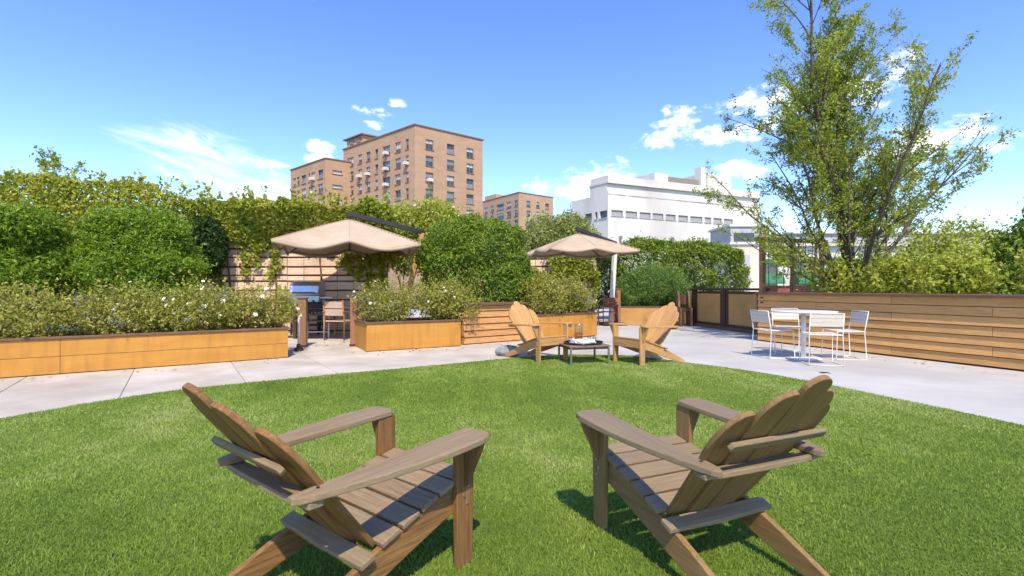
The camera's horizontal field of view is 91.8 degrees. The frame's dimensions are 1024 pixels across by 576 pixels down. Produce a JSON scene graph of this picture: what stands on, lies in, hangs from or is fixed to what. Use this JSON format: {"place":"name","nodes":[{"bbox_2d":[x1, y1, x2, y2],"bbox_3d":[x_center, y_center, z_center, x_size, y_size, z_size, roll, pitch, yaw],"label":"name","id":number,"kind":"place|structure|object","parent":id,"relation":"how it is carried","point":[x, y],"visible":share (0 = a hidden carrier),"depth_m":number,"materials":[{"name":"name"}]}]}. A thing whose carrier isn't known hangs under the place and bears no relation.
{"place":"outdoors","nodes":[
{"label":"outdoors","id":0,"kind":"place"},
{"bbox_2d":[0,331,625,417],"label":"path","id":1,"kind":"structure","parent":0,"point":[318,355],"depth_m":7.03,"materials":[{"name":"concrete"}]},
{"bbox_2d":[0,195,90,325],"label":"conifer shrub","id":2,"kind":"object","parent":1,"relation":"on","point":[27,231],"visible":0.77,"depth_m":9.76,"materials":[{"name":"green plant"}]},
{"bbox_2d":[54,198,216,324],"bbox_3d":[-8.039,-0.385,10.834,3.037,3.172,2.680,0,0,0],"label":"conifer shrub","id":3,"kind":"object","parent":1,"relation":"on","point":[112,238],"visible":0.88,"depth_m":10.12,"materials":[{"name":"green plant"}]},
{"bbox_2d":[0,323,289,377],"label":"planter box","id":4,"kind":"object","parent":1,"relation":"on","point":[71,352],"visible":0.89,"depth_m":7.30,"materials":[{"name":"wood"}]},
{"bbox_2d":[0,261,81,338],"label":"rose bush","id":5,"kind":"object","parent":4,"relation":"in","point":[10,311],"visible":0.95,"depth_m":6.87,"materials":[{"name":"green plant"}]},
{"bbox_2d":[25,258,176,336],"bbox_3d":[-6.127,0.234,7.574,1.797,1.376,1.604,0,0,-36],"label":"rose bush","id":6,"kind":"object","parent":4,"relation":"in","point":[91,323],"visible":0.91,"depth_m":7.40,"materials":[{"name":"green plant"}]},
{"bbox_2d":[129,266,263,332],"bbox_3d":[-5.177,0.318,8.262,1.916,1.347,1.633,0,0,-28],"label":"rose bush","id":7,"kind":"object","parent":4,"relation":"in","point":[197,319],"visible":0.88,"depth_m":8.00,"materials":[{"name":"green plant"}]},
{"bbox_2d":[188,263,315,328],"bbox_3d":[-4.431,0.160,8.674,1.713,1.210,1.533,0,0,0],"label":"rose bush","id":8,"kind":"object","parent":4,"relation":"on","point":[258,312],"visible":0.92,"depth_m":8.51,"materials":[{"name":"green plant"}]},
{"bbox_2d":[187,216,230,324],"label":"shrub","id":9,"kind":"object","parent":1,"relation":"on","point":[213,250],"visible":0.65,"depth_m":12.75,"materials":[{"name":"green plant"}]},
{"bbox_2d":[294,315,303,350],"bbox_3d":[-4.020,0.846,9.350,0.180,0.698,0.175,0,0,0],"label":"standpipe","id":10,"kind":"object","parent":1,"relation":"on","point":[298,347],"visible":0.81,"depth_m":9.33,"materials":[{"name":"white metal"}]},
{"bbox_2d":[296,297,308,347],"bbox_3d":[-4.200,0.693,9.950,0.190,1.004,0.190,0,0,-10],"label":"gate post","id":11,"kind":"object","parent":1,"relation":"on","point":[303,301],"visible":0.75,"depth_m":9.88,"materials":[{"name":"brown wood"}]},
{"bbox_2d":[289,281,336,334],"bbox_3d":[-5.248,0.500,12.718,1.360,1.370,0.624,0,0,-4],"label":"gas grill","id":12,"kind":"object","parent":1,"relation":"on","point":[313,291],"visible":0.54,"depth_m":12.50,"materials":[{"name":"metal"}]},
{"bbox_2d":[308,302,329,339],"bbox_3d":[-4.545,0.734,11.462,0.540,0.924,0.557,0,0,-8],"label":"garden chair","id":13,"kind":"object","parent":1,"relation":"on","point":[311,312],"visible":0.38,"depth_m":11.27,"materials":[{"name":"brown wood"}]},
{"bbox_2d":[293,306,369,338],"bbox_3d":[-4.350,0.818,12.050,1.700,0.750,0.890,0,0,-2],"label":"dining table","id":14,"kind":"object","parent":1,"relation":"on","point":[346,308],"visible":0.17,"depth_m":11.64,"materials":[{"name":"brown wood"}]},
{"bbox_2d":[322,300,349,340],"bbox_3d":[-3.987,0.734,11.412,0.540,0.924,0.557,0,0,10],"label":"garden chair","id":15,"kind":"object","parent":1,"relation":"on","point":[334,312],"visible":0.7,"depth_m":11.21,"materials":[{"name":"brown wood"}]},
{"bbox_2d":[271,211,424,316],"bbox_3d":[-3.721,-0.315,11.958,3.388,3.044,3.012,0,0,-18],"label":"cantilever umbrella","id":16,"kind":"object","parent":1,"relation":"on","point":[349,234],"visible":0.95,"depth_m":11.07,"materials":[{"name":"beige fabric"}]},
{"bbox_2d":[349,295,358,346],"bbox_3d":[-3.220,0.673,10.120,0.170,1.044,0.170,0,0,-10],"label":"gate post","id":17,"kind":"object","parent":1,"relation":"on","point":[353,313],"visible":0.66,"depth_m":10.05,"materials":[{"name":"brown wood"}]},
{"bbox_2d":[354,317,461,350],"bbox_3d":[-2.108,0.907,10.077,1.933,0.545,1.044,0,0,-29],"label":"planter box","id":18,"kind":"object","parent":1,"relation":"on","point":[406,333],"visible":0.94,"depth_m":9.63,"materials":[{"name":"wood"}]},
{"bbox_2d":[347,266,418,321],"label":"rose bush","id":19,"kind":"object","parent":18,"relation":"in","point":[392,312],"visible":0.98,"depth_m":9.77,"materials":[{"name":"green plant"}]},
{"bbox_2d":[395,267,465,319],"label":"rose bush","id":20,"kind":"object","parent":18,"relation":"in","point":[428,301],"visible":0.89,"depth_m":10.04,"materials":[{"name":"green plant"}]},
{"bbox_2d":[424,273,485,320],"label":"rose bush","id":21,"kind":"object","parent":18,"relation":"in","point":[459,289],"visible":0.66,"depth_m":10.32,"materials":[{"name":"green plant"}]},
{"bbox_2d":[382,179,478,298],"bbox_3d":[-2.720,-1.047,15.215,4.254,4.497,2.466,0,0,0],"label":"shrub","id":22,"kind":"object","parent":1,"relation":"on","point":[428,210],"visible":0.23,"depth_m":14.82,"materials":[{"name":"green plant"}]},
{"bbox_2d":[409,212,535,316],"bbox_3d":[-0.970,-0.354,12.425,3.152,3.122,2.137,0,0,0],"label":"hedge","id":23,"kind":"object","parent":1,"relation":"on","point":[513,259],"visible":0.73,"depth_m":11.70,"materials":[{"name":"green plant"}]},
{"bbox_2d":[451,302,527,344],"bbox_3d":[-0.493,0.752,10.969,1.654,0.865,0.610,0,0,-36],"label":"slatted timber box","id":24,"kind":"object","parent":1,"relation":"on","point":[491,325],"visible":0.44,"depth_m":10.68,"materials":[{"name":"brown wood"}]},
{"bbox_2d":[495,345,517,356],"bbox_3d":[-0.082,1.117,8.694,0.435,0.234,0.305,0,0,0],"label":"stone","id":25,"kind":"object","parent":1,"relation":"on","point":[502,350],"visible":0.65,"depth_m":8.61,"materials":[{"name":"grey stone"}]},
{"bbox_2d":[520,311,597,340],"bbox_3d":[0.960,0.887,12.002,2.293,0.585,0.944,0,0,-39],"label":"planter box","id":26,"kind":"object","parent":1,"relation":"on","point":[584,323],"visible":0.46,"depth_m":11.81,"materials":[{"name":"wood"}]},
{"bbox_2d":[517,258,572,315],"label":"rose bush","id":27,"kind":"object","parent":26,"relation":"in","point":[544,304],"visible":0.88,"depth_m":11.56,"materials":[{"name":"green plant"}]},
{"bbox_2d":[538,265,606,315],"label":"rose bush","id":28,"kind":"object","parent":26,"relation":"in","point":[576,305],"visible":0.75,"depth_m":12.11,"materials":[{"name":"green plant"}]},
{"bbox_2d":[27,288,608,321],"bbox_3d":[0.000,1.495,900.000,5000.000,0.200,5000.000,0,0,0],"label":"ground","id":29,"kind":"structure","parent":0,"point":[202,300],"depth_m":41.94,"materials":[{"name":"plant"}]},
{"bbox_2d":[29,145,97,310],"bbox_3d":[-19.376,-2.324,21.844,3.632,7.088,4.331,0,0,-16],"label":"multi stem tree","id":30,"kind":"object","parent":29,"relation":"on","point":[56,163],"visible":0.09,"depth_m":20.98,"materials":[{"name":"green plant"}]},
{"bbox_2d":[290,157,351,207],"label":"apartment building","id":31,"kind":"structure","parent":29,"relation":"on","point":[331,175],"depth_m":100.38,"materials":[{"name":"orange brick"}]},
{"bbox_2d":[708,224,770,243],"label":"flat roofed block","id":32,"kind":"structure","parent":29,"relation":"on","point":[723,237],"depth_m":59.00,"materials":[{"name":"white concrete"}]},
{"bbox_2d":[734,233,753,241],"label":"window","id":33,"kind":"structure","parent":32,"relation":"in","point":[736,239],"depth_m":58.92,"materials":[{"name":"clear glass"}]},
{"bbox_2d":[766,244,1010,292],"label":"shopfront","id":34,"kind":"object","parent":29,"relation":"on","point":[772,271],"visible":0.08,"depth_m":42.88,"materials":[{"name":"glass"}]},
{"bbox_2d":[766,264,777,272],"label":"window","id":35,"kind":"structure","parent":34,"relation":"in","point":[772,270],"depth_m":42.85,"materials":[{"name":"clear glass"}]},
{"bbox_2d":[773,232,1014,243],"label":"apartment building","id":36,"kind":"structure","parent":29,"relation":"on","point":[829,235],"depth_m":72.00,"materials":[{"name":"concrete"}]},
{"bbox_2d":[342,123,483,295],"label":"apartment building","id":37,"kind":"structure","parent":0,"point":[403,162],"depth_m":92.05,"materials":[{"name":"orange brick"}]},
{"bbox_2d":[364,167,370,176],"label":"window","id":38,"kind":"structure","parent":37,"relation":"in","point":[367,174],"depth_m":96.50,"materials":[{"name":"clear glass"}]},
{"bbox_2d":[382,145,389,156],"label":"window","id":39,"kind":"structure","parent":37,"relation":"in","point":[386,152],"depth_m":92.46,"materials":[{"name":"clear glass"}]},
{"bbox_2d":[382,161,389,172],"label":"window","id":40,"kind":"structure","parent":37,"relation":"in","point":[386,167],"depth_m":92.46,"materials":[{"name":"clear glass"}]},
{"bbox_2d":[382,177,389,187],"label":"window","id":41,"kind":"structure","parent":37,"relation":"in","point":[386,183],"depth_m":92.53,"materials":[{"name":"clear glass"}]},
{"bbox_2d":[395,142,400,152],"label":"window","id":42,"kind":"structure","parent":37,"relation":"in","point":[398,145],"depth_m":90.61,"materials":[{"name":"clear glass"}]},
{"bbox_2d":[396,158,400,168],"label":"window","id":43,"kind":"structure","parent":37,"relation":"in","point":[398,161],"depth_m":90.61,"materials":[{"name":"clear glass"}]},
{"bbox_2d":[396,174,400,184],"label":"window","id":44,"kind":"structure","parent":37,"relation":"in","point":[398,177],"depth_m":90.61,"materials":[{"name":"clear glass"}]},
{"bbox_2d":[396,190,400,200],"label":"window","id":45,"kind":"structure","parent":37,"relation":"in","point":[398,193],"depth_m":90.61,"materials":[{"name":"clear glass"}]},
{"bbox_2d":[425,156,432,166],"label":"window","id":46,"kind":"structure","parent":37,"relation":"in","point":[429,160],"depth_m":89.07,"materials":[{"name":"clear glass"}]},
{"bbox_2d":[425,189,432,199],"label":"window","id":47,"kind":"structure","parent":37,"relation":"in","point":[427,190],"depth_m":88.96,"materials":[{"name":"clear glass"}]},
{"bbox_2d":[425,139,433,150],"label":"window","id":48,"kind":"structure","parent":37,"relation":"in","point":[429,143],"depth_m":89.10,"materials":[{"name":"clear glass"}]},
{"bbox_2d":[426,172,433,183],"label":"window","id":49,"kind":"structure","parent":37,"relation":"in","point":[429,176],"depth_m":88.70,"materials":[{"name":"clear glass"}]},
{"bbox_2d":[447,144,454,154],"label":"window","id":50,"kind":"structure","parent":37,"relation":"in","point":[450,148],"depth_m":91.83,"materials":[{"name":"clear glass"}]},
{"bbox_2d":[447,160,454,170],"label":"window","id":51,"kind":"structure","parent":37,"relation":"in","point":[450,164],"depth_m":91.83,"materials":[{"name":"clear glass"}]},
{"bbox_2d":[447,176,454,186],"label":"window","id":52,"kind":"structure","parent":37,"relation":"in","point":[450,179],"depth_m":91.83,"materials":[{"name":"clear glass"}]},
{"bbox_2d":[447,192,454,202],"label":"window","id":53,"kind":"structure","parent":37,"relation":"in","point":[451,194],"depth_m":91.83,"materials":[{"name":"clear glass"}]},
{"bbox_2d":[466,164,472,173],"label":"window","id":54,"kind":"structure","parent":37,"relation":"in","point":[469,166],"depth_m":94.43,"materials":[{"name":"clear glass"}]},
{"bbox_2d":[466,148,473,158],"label":"window","id":55,"kind":"structure","parent":37,"relation":"in","point":[469,151],"depth_m":94.43,"materials":[{"name":"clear glass"}]},
{"bbox_2d":[466,179,473,189],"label":"window","id":56,"kind":"structure","parent":37,"relation":"in","point":[469,182],"depth_m":94.43,"materials":[{"name":"clear glass"}]},
{"bbox_2d":[466,194,473,204],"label":"window","id":57,"kind":"structure","parent":37,"relation":"in","point":[469,197],"depth_m":94.45,"materials":[{"name":"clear glass"}]},
{"bbox_2d":[0,354,1023,575],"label":"lawn","id":58,"kind":"structure","parent":0,"point":[608,534],"depth_m":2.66,"materials":[{"name":"plant"}]},
{"bbox_2d":[182,383,488,575],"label":"lounge chair","id":59,"kind":"object","parent":58,"relation":"on","point":[417,495],"visible":1,"depth_m":1.89,"materials":[{"name":"brown wood"}]},
{"bbox_2d":[505,301,572,362],"bbox_3d":[0.367,0.704,8.334,0.865,0.942,1.076,0,0,-35],"label":"lounge chair","id":60,"kind":"object","parent":58,"relation":"on","point":[525,323],"visible":0.96,"depth_m":8.26,"materials":[{"name":"brown wood"}]},
{"bbox_2d":[558,343,610,364],"bbox_3d":[1.130,1.029,7.860,0.680,0.292,0.578,0,0,-14],"label":"side table","id":61,"kind":"object","parent":58,"relation":"on","point":[577,347],"visible":0.64,"depth_m":7.62,"materials":[{"name":"grey metal"}]},
{"bbox_2d":[564,340,602,345],"bbox_3d":[1.130,0.865,7.860,0.636,0.036,0.535,0,0,-14],"label":"serving tray","id":62,"kind":"object","parent":61,"relation":"on","point":[567,342],"visible":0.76,"depth_m":7.65,"materials":[{"name":"black metal"}]},
{"bbox_2d":[570,338,595,342],"bbox_3d":[1.118,0.843,7.826,0.374,0.063,0.235,0,0,-20],"label":"magazine stack","id":63,"kind":"object","parent":62,"relation":"on","point":[587,340],"visible":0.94,"depth_m":7.76,"materials":[{"name":"white paper"}]},
{"bbox_2d":[609,302,684,365],"bbox_3d":[2.220,0.704,7.961,1.076,0.942,0.865,0,0,-32],"label":"lounge chair","id":64,"kind":"object","parent":58,"relation":"on","point":[655,330],"visible":0.98,"depth_m":7.91,"materials":[{"name":"brown wood"}]},
{"bbox_2d":[576,375,833,575],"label":"lounge chair","id":65,"kind":"object","parent":58,"relation":"on","point":[650,479],"visible":1,"depth_m":2.03,"materials":[{"name":"brown wood"}]},
{"bbox_2d":[0,0,1023,287],"label":"sky","id":66,"kind":"structure","parent":0,"point":[561,96],"materials":[{"name":"blue"}]},
{"bbox_2d":[3,309,1023,424],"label":"terrace","id":67,"kind":"structure","parent":0,"point":[991,392],"depth_m":7.27,"materials":[{"name":"grey concrete"}]},
{"bbox_2d":[204,224,387,330],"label":"plank wall","id":68,"kind":"structure","parent":67,"relation":"on","point":[340,284],"depth_m":13.52,"materials":[{"name":"brown wood"}]},
{"bbox_2d":[0,165,404,330],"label":"climbing vine","id":69,"kind":"object","parent":68,"relation":"attached to","point":[257,223],"visible":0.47,"depth_m":13.01,"materials":[{"name":"green plant"}]},
{"bbox_2d":[526,256,600,311],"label":"climbing vine","id":70,"kind":"object","parent":67,"relation":"on","point":[582,265],"visible":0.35,"depth_m":17.40,"materials":[{"name":"green plant"}]},
{"bbox_2d":[518,201,611,277],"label":"shrub","id":71,"kind":"object","parent":67,"relation":"on","point":[562,225],"visible":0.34,"depth_m":19.40,"materials":[{"name":"green plant"}]},
{"bbox_2d":[527,227,639,325],"bbox_3d":[2.199,-0.330,15.248,3.084,3.057,2.712,0,0,-15],"label":"cantilever umbrella","id":72,"kind":"object","parent":67,"relation":"on","point":[587,246],"visible":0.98,"depth_m":14.86,"materials":[{"name":"beige fabric"}]},
{"bbox_2d":[560,257,625,314],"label":"hedge","id":73,"kind":"object","parent":67,"relation":"on","point":[604,277],"visible":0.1,"depth_m":18.48,"materials":[{"name":"green plant"}]},
{"bbox_2d":[598,292,618,325],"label":"garden chair","id":74,"kind":"object","parent":67,"relation":"on","point":[611,305],"visible":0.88,"depth_m":15.87,"materials":[{"name":"brown fabric"}]},
{"bbox_2d":[615,289,620,322],"bbox_3d":[3.420,0.608,16.000,0.160,1.174,0.160,0,0,-10],"label":"gate post","id":75,"kind":"object","parent":67,"relation":"on","point":[619,305],"visible":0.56,"depth_m":15.95,"materials":[{"name":"brown wood"}]},
{"bbox_2d":[614,305,685,323],"bbox_3d":[4.700,0.887,16.977,2.394,0.585,1.544,0,0,5],"label":"planter box","id":76,"kind":"object","parent":67,"relation":"on","point":[635,314],"visible":0.28,"depth_m":16.27,"materials":[{"name":"wood"}]},
{"bbox_2d":[608,257,695,305],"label":"feathery bush","id":77,"kind":"object","parent":76,"relation":"in","point":[670,282],"visible":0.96,"depth_m":16.57,"materials":[{"name":"green plant"}]},
{"bbox_2d":[606,230,753,307],"bbox_3d":[6.128,-0.472,18.324,5.147,3.355,2.690,0,0,0],"label":"hedge","id":78,"kind":"object","parent":67,"relation":"on","point":[685,250],"visible":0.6,"depth_m":17.70,"materials":[{"name":"green plant"}]},
{"bbox_2d":[676,290,692,325],"bbox_3d":[5.449,0.636,15.699,0.380,1.117,0.500,0,0,3],"label":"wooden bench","id":79,"kind":"object","parent":67,"relation":"on","point":[682,299],"visible":1,"depth_m":15.68,"materials":[{"name":"brown wood"}]},
{"bbox_2d":[690,288,769,333],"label":"double gate","id":80,"kind":"structure","parent":67,"relation":"on","point":[725,309],"depth_m":14.11,"materials":[{"name":"beige wood"}]},
{"bbox_2d":[709,242,758,291],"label":"stucco pavilion","id":81,"kind":"structure","parent":67,"relation":"on","point":[751,253],"depth_m":24.00,"materials":[{"name":"white paint"}]},
{"bbox_2d":[734,255,749,291],"bbox_3d":[11.100,-0.305,23.970,0.800,2.600,0.050,0,0,0],"label":"door","id":82,"kind":"structure","parent":81,"relation":"in","point":[747,257],"depth_m":23.94,"materials":[{"name":"white"}]},
{"bbox_2d":[750,310,794,358],"bbox_3d":[4.505,0.785,8.597,0.514,0.808,0.493,0,0,-10],"label":"wire chair","id":83,"kind":"object","parent":67,"relation":"on","point":[760,316],"visible":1,"depth_m":8.52,"materials":[{"name":"white metal"}]},
{"bbox_2d":[754,237,827,333],"bbox_3d":[7.163,-0.033,12.694,2.300,2.455,0.120,0,0,-18],"label":"trellis","id":84,"kind":"object","parent":67,"relation":"on","point":[762,278],"visible":0.3,"depth_m":12.49,"materials":[{"name":"metal"}]},
{"bbox_2d":[771,308,810,353],"bbox_3d":[5.122,0.785,9.135,0.493,0.808,0.514,0,0,8],"label":"wire chair","id":85,"kind":"object","parent":67,"relation":"on","point":[790,316],"visible":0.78,"depth_m":9.34,"materials":[{"name":"white metal"}]},
{"bbox_2d":[770,309,838,360],"bbox_3d":[4.950,0.789,8.420,1.000,0.808,1.000,0,0,0],"label":"round table","id":86,"kind":"object","parent":67,"relation":"on","point":[803,313],"visible":0.98,"depth_m":8.38,"materials":[{"name":"white metal"}]},
{"bbox_2d":[799,313,844,365],"bbox_3d":[4.856,0.785,7.785,0.493,0.808,0.514,0,0,14],"label":"wire chair","id":87,"kind":"object","parent":67,"relation":"on","point":[833,320],"visible":1,"depth_m":7.58,"materials":[{"name":"white metal"}]},
{"bbox_2d":[821,310,868,360],"bbox_3d":[5.615,0.785,8.379,0.514,0.808,0.493,0,0,6],"label":"wire chair","id":88,"kind":"object","parent":67,"relation":"on","point":[862,317],"visible":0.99,"depth_m":8.30,"materials":[{"name":"white metal"}]},
{"bbox_2d":[754,292,1023,370],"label":"boarded planter","id":89,"kind":"object","parent":67,"relation":"on","point":[987,330],"visible":0.85,"depth_m":8.26,"materials":[{"name":"wood"}]},
{"bbox_2d":[796,238,887,292],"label":"shrub","id":90,"kind":"object","parent":89,"relation":"in","point":[848,279],"visible":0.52,"depth_m":10.82,"materials":[{"name":"green plant"}]},
{"bbox_2d":[691,0,1020,292],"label":"multi stem tree","id":91,"kind":"object","parent":89,"relation":"in","point":[827,157],"visible":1,"depth_m":10.74,"materials":[{"name":"green plant"}]},
{"bbox_2d":[851,226,940,292],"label":"shrub","id":92,"kind":"object","parent":89,"relation":"in","point":[892,272],"visible":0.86,"depth_m":9.88,"materials":[{"name":"green plant"}]},
{"bbox_2d":[827,195,1013,293],"bbox_3d":[10.745,-0.606,13.190,4.904,3.861,2.651,0,0,0],"label":"shrub","id":93,"kind":"object","parent":89,"relation":"in","point":[933,248],"visible":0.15,"depth_m":12.73,"materials":[{"name":"green plant"}]},
{"bbox_2d":[897,225,1023,293],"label":"shrub","id":94,"kind":"object","parent":89,"relation":"in","point":[966,280],"visible":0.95,"depth_m":8.71,"materials":[{"name":"green plant"}]},
{"bbox_2d":[979,197,1023,293],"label":"shrub","id":95,"kind":"object","parent":89,"relation":"in","point":[1007,258],"visible":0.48,"depth_m":11.61,"materials":[{"name":"green plant"}]},
{"bbox_2d":[989,224,1023,293],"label":"shrub","id":96,"kind":"object","parent":89,"relation":"in","point":[1021,283],"visible":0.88,"depth_m":7.85,"materials":[{"name":"green plant"}]},
{"bbox_2d":[483,192,553,289],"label":"apartment building","id":97,"kind":"structure","parent":0,"point":[514,208],"depth_m":154.94,"materials":[{"name":"brown brick"}]},
{"bbox_2d":[497,204,503,210],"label":"window","id":98,"kind":"structure","parent":97,"relation":"in","point":[499,207],"depth_m":158.56,"materials":[{"name":"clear glass"}]},
{"bbox_2d":[530,260,595,311],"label":"plank wall","id":99,"kind":"structure","parent":0,"point":[542,264],"depth_m":17.62,"materials":[{"name":"brown wood"}]},
{"bbox_2d":[573,294,592,311],"bbox_3d":[2.350,0.696,16.400,0.550,0.998,0.450,0,0,-10],"label":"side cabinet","id":100,"kind":"object","parent":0,"point":[590,309],"visible":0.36,"depth_m":16.26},
{"bbox_2d":[572,167,761,296],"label":"white building","id":101,"kind":"structure","parent":0,"point":[618,209],"depth_m":79.64,"materials":[{"name":"white paint"}]},
{"bbox_2d":[599,211,606,218],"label":"window","id":102,"kind":"structure","parent":101,"relation":"in","point":[604,213],"depth_m":76.08,"materials":[{"name":"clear glass"}]},
{"bbox_2d":[611,210,623,216],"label":"window","id":103,"kind":"structure","parent":101,"relation":"in","point":[613,212],"depth_m":75.81,"materials":[{"name":"grey glass"}]},
{"bbox_2d":[625,211,637,217],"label":"window","id":104,"kind":"structure","parent":101,"relation":"in","point":[628,214],"depth_m":76.97,"materials":[{"name":"grey glass"}]},
{"bbox_2d":[639,212,650,218],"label":"window","id":105,"kind":"structure","parent":101,"relation":"in","point":[642,215],"depth_m":78.09,"materials":[{"name":"grey glass"}]},
{"bbox_2d":[652,213,663,219],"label":"window","id":106,"kind":"structure","parent":101,"relation":"in","point":[655,216],"depth_m":79.17,"materials":[{"name":"grey glass"}]},
{"bbox_2d":[665,214,676,220],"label":"window","id":107,"kind":"structure","parent":101,"relation":"in","point":[668,217],"depth_m":80.27,"materials":[{"name":"grey glass"}]},
{"bbox_2d":[678,215,688,221],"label":"window","id":108,"kind":"structure","parent":101,"relation":"in","point":[680,218],"depth_m":81.32,"materials":[{"name":"grey glass"}]},
{"bbox_2d":[690,216,702,222],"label":"window","id":109,"kind":"structure","parent":101,"relation":"in","point":[692,219],"depth_m":82.52,"materials":[{"name":"grey glass"}]},
{"bbox_2d":[713,218,721,223],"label":"window","id":110,"kind":"structure","parent":101,"relation":"in","point":[715,220],"depth_m":84.45,"materials":[{"name":"grey glass"}]},
{"bbox_2d":[724,219,731,224],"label":"window","id":111,"kind":"structure","parent":101,"relation":"in","point":[726,221],"depth_m":85.51,"materials":[{"name":"grey glass"}]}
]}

